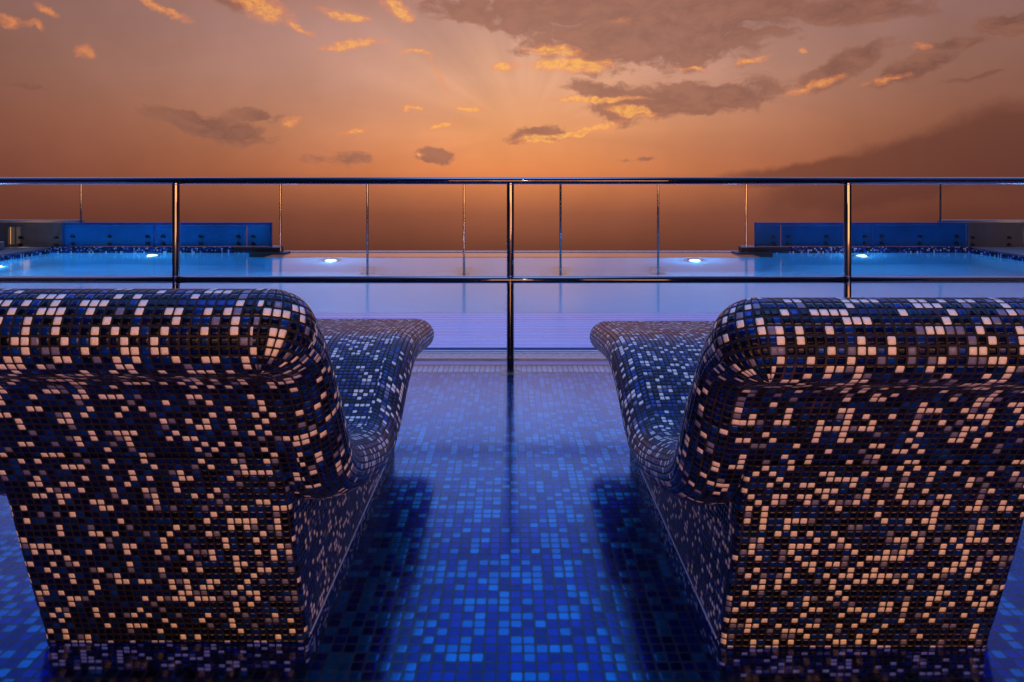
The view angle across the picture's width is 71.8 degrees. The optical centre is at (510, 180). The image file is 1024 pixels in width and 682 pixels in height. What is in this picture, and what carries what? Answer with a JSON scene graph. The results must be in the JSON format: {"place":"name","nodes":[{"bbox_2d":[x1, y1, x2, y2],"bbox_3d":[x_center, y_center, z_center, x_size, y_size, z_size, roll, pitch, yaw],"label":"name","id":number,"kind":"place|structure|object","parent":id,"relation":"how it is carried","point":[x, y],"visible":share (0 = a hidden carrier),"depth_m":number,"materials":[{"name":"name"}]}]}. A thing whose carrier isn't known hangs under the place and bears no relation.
{"place":"outdoors","nodes":[
{"label":"outdoors","id":0,"kind":"place"},
{"bbox_2d":[0,241,3,249],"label":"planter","id":1,"kind":"object","parent":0,"point":[1,245],"visible":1,"depth_m":12.44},
{"bbox_2d":[0,246,48,255],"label":"side deck","id":2,"kind":"structure","parent":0,"point":[9,250],"depth_m":12.53,"materials":[{"name":"stone"}]},
{"bbox_2d":[0,222,61,246],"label":"glass screen","id":3,"kind":"object","parent":2,"relation":"on","point":[36,234],"visible":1,"depth_m":12.91,"materials":[{"name":"glass"}]},
{"bbox_2d":[0,220,84,221],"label":"garden wall","id":4,"kind":"structure","parent":0,"point":[41,220],"depth_m":13.90,"materials":[{"name":"grey concrete"}]},
{"bbox_2d":[0,359,1023,681],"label":"water","id":5,"kind":"structure","parent":0,"point":[512,527],"depth_m":2.25,"materials":[{"name":"blue liquid"}]},
{"bbox_2d":[0,253,1023,312],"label":"water","id":6,"kind":"structure","parent":0,"point":[528,297],"depth_m":9.82,"materials":[{"name":"blue liquid"}]},
{"bbox_2d":[0,0,1023,250],"label":"sky","id":7,"kind":"structure","parent":0,"point":[89,88],"materials":[{"name":"orange"}]},
{"bbox_2d":[937,220,1023,221],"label":"garden wall","id":8,"kind":"structure","parent":0,"point":[981,220],"depth_m":13.90,"materials":[{"name":"grey concrete"}]},
{"bbox_2d":[973,247,1023,255],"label":"side deck","id":9,"kind":"structure","parent":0,"point":[1015,250],"depth_m":12.53,"materials":[{"name":"stone"}]},
{"bbox_2d":[968,222,1023,246],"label":"glass screen","id":10,"kind":"object","parent":9,"relation":"on","point":[995,234],"visible":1,"depth_m":12.91,"materials":[{"name":"grey glass"}]},
{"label":"pool basin","id":11,"kind":"structure","parent":0,"visible":0},
{"bbox_2d":[0,249,49,259],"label":"side kerb","id":12,"kind":"structure","parent":11,"relation":"on","point":[19,255],"depth_m":12.13,"materials":[{"name":"tile"}]},
{"bbox_2d":[49,245,282,252],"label":"mosaic wall","id":13,"kind":"structure","parent":11,"relation":"on","point":[138,249],"depth_m":12.80,"materials":[{"name":"blue tile"}]},
{"bbox_2d":[62,222,271,245],"bbox_3d":[-6.280,0.975,12.905,3.827,0.441,0.070,0,0,0],"label":"glass screen","id":14,"kind":"object","parent":13,"relation":"on","point":[160,233],"visible":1,"depth_m":12.91,"materials":[{"name":"blue glass"}]},
{"bbox_2d":[233,247,290,254],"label":"corner plinth","id":15,"kind":"structure","parent":11,"relation":"on","point":[264,250],"depth_m":12.60,"materials":[{"name":"grey stone"}]},
{"bbox_2d":[279,184,283,251],"bbox_3d":[-4.121,0.642,12.640,0.110,1.255,0.110,0,0,0],"label":"slim post","id":16,"kind":"object","parent":15,"relation":"on","point":[280,215],"visible":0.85,"depth_m":12.63,"materials":[{"name":"metal"}]},
{"bbox_2d":[366,184,368,257],"bbox_3d":[-2.412,1.558,11.880,0.240,3.085,0.200,0,0,0],"label":"slim post","id":17,"kind":"object","parent":11,"relation":"on","point":[367,220],"depth_m":11.87,"materials":[{"name":"metal"}]},
{"bbox_2d":[463,184,464,257],"bbox_3d":[-0.789,1.558,11.880,0.240,3.085,0.200,0,0,0],"label":"slim post","id":18,"kind":"object","parent":11,"relation":"on","point":[463,220],"depth_m":11.86,"materials":[{"name":"metal"}]},
{"bbox_2d":[291,251,730,252],"bbox_3d":[0.025,1.309,12.950,8.450,0.042,0.300,0,0,0],"label":"infinity edge","id":19,"kind":"object","parent":11,"relation":"on","point":[514,251],"visible":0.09,"depth_m":12.86,"materials":[{"name":"stone"}]},
{"bbox_2d":[559,184,561,257],"bbox_3d":[0.834,1.558,11.880,0.240,3.085,0.200,0,0,0],"label":"slim post","id":20,"kind":"object","parent":11,"relation":"on","point":[560,220],"depth_m":11.87,"materials":[{"name":"metal"}]},
{"bbox_2d":[657,184,658,257],"bbox_3d":[2.475,1.558,11.880,0.240,3.085,0.200,0,0,0],"label":"slim post","id":21,"kind":"object","parent":11,"relation":"on","point":[657,220],"depth_m":11.86,"materials":[{"name":"metal"}]},
{"bbox_2d":[731,247,787,254],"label":"corner plinth","id":22,"kind":"structure","parent":11,"relation":"on","point":[755,251],"depth_m":12.60,"materials":[{"name":"grey stone"}]},
{"bbox_2d":[745,184,746,247],"bbox_3d":[4.207,0.642,12.640,0.110,1.255,0.110,0,0,0],"label":"slim post","id":23,"kind":"object","parent":22,"relation":"on","point":[746,215],"visible":0.85,"depth_m":12.62,"materials":[{"name":"metal"}]},
{"bbox_2d":[739,245,972,252],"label":"mosaic wall","id":24,"kind":"structure","parent":11,"relation":"on","point":[882,249],"depth_m":12.80,"materials":[{"name":"blue tile"}]},
{"bbox_2d":[754,222,967,245],"bbox_3d":[6.402,0.975,12.905,3.896,0.441,0.070,0,0,0],"label":"glass screen","id":25,"kind":"object","parent":24,"relation":"on","point":[877,233],"visible":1,"depth_m":12.91,"materials":[{"name":"blue glass"}]},
{"bbox_2d":[972,249,1023,260],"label":"side kerb","id":26,"kind":"structure","parent":11,"relation":"on","point":[999,254],"depth_m":12.10,"materials":[{"name":"tile"}]},
{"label":"pool floor","id":27,"kind":"structure","parent":0,"visible":0},
{"bbox_2d":[0,289,433,640],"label":"mosaic lounger","id":28,"kind":"object","parent":27,"relation":"on","point":[192,464],"visible":0.99,"depth_m":1.81,"materials":[{"name":"multicoloured tile"}]},
{"bbox_2d":[417,353,605,357],"bbox_3d":[0.000,1.547,5.237,18.000,0.506,0.155,0,0,0],"label":"coping","id":29,"kind":"object","parent":27,"relation":"on","point":[516,355],"depth_m":5.24,"materials":[{"name":"stone"}]},
{"bbox_2d":[416,358,605,358],"bbox_3d":[0.000,1.345,5.155,18.000,0.110,0.010,0,0,0],"label":"coping edge","id":30,"kind":"object","parent":29,"relation":"attached to","point":[514,358],"depth_m":5.15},
{"bbox_2d":[590,297,1023,646],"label":"mosaic lounger","id":31,"kind":"object","parent":27,"relation":"on","point":[832,471],"visible":1,"depth_m":1.80,"materials":[{"name":"multicoloured tile"}]},
{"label":"pool edge tiles","id":32,"kind":"structure","parent":0,"visible":0},
{"bbox_2d":[0,177,1023,365],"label":"safety railing","id":33,"kind":"object","parent":32,"relation":"on","point":[847,279],"visible":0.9,"depth_m":4.97,"materials":[{"name":"metal"}]},
{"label":"outer ledge","id":34,"kind":"structure","parent":0,"visible":0},
{"bbox_2d":[80,184,81,221],"bbox_3d":[-8.030,0.915,13.200,0.110,1.800,0.110,0,0,0],"label":"slim post","id":35,"kind":"object","parent":34,"relation":"on","point":[80,202],"depth_m":13.19,"materials":[{"name":"metal"}]},
{"bbox_2d":[939,184,940,221],"bbox_3d":[8.020,0.915,13.200,0.110,1.800,0.110,0,0,0],"label":"slim post","id":36,"kind":"object","parent":34,"relation":"on","point":[939,202],"depth_m":13.19,"materials":[{"name":"metal"}]},
{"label":"weir plinth","id":37,"kind":"structure","parent":0,"visible":0},
{"bbox_2d":[266,253,757,256],"bbox_3d":[0.025,1.338,12.425,8.450,0.084,0.749,0,0,0],"label":"weir shelf","id":38,"kind":"object","parent":37,"relation":"on","point":[515,255],"visible":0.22,"depth_m":12.29,"materials":[{"name":"stone"}]},
{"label":"overflow channel","id":39,"kind":"structure","parent":0,"visible":0},
{"bbox_2d":[313,313,720,352],"bbox_3d":[0.000,1.324,6.131,18.000,0.072,1.626,0,0,0],"label":"drain grating","id":40,"kind":"object","parent":39,"relation":"on","point":[533,332],"depth_m":6.25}
]}

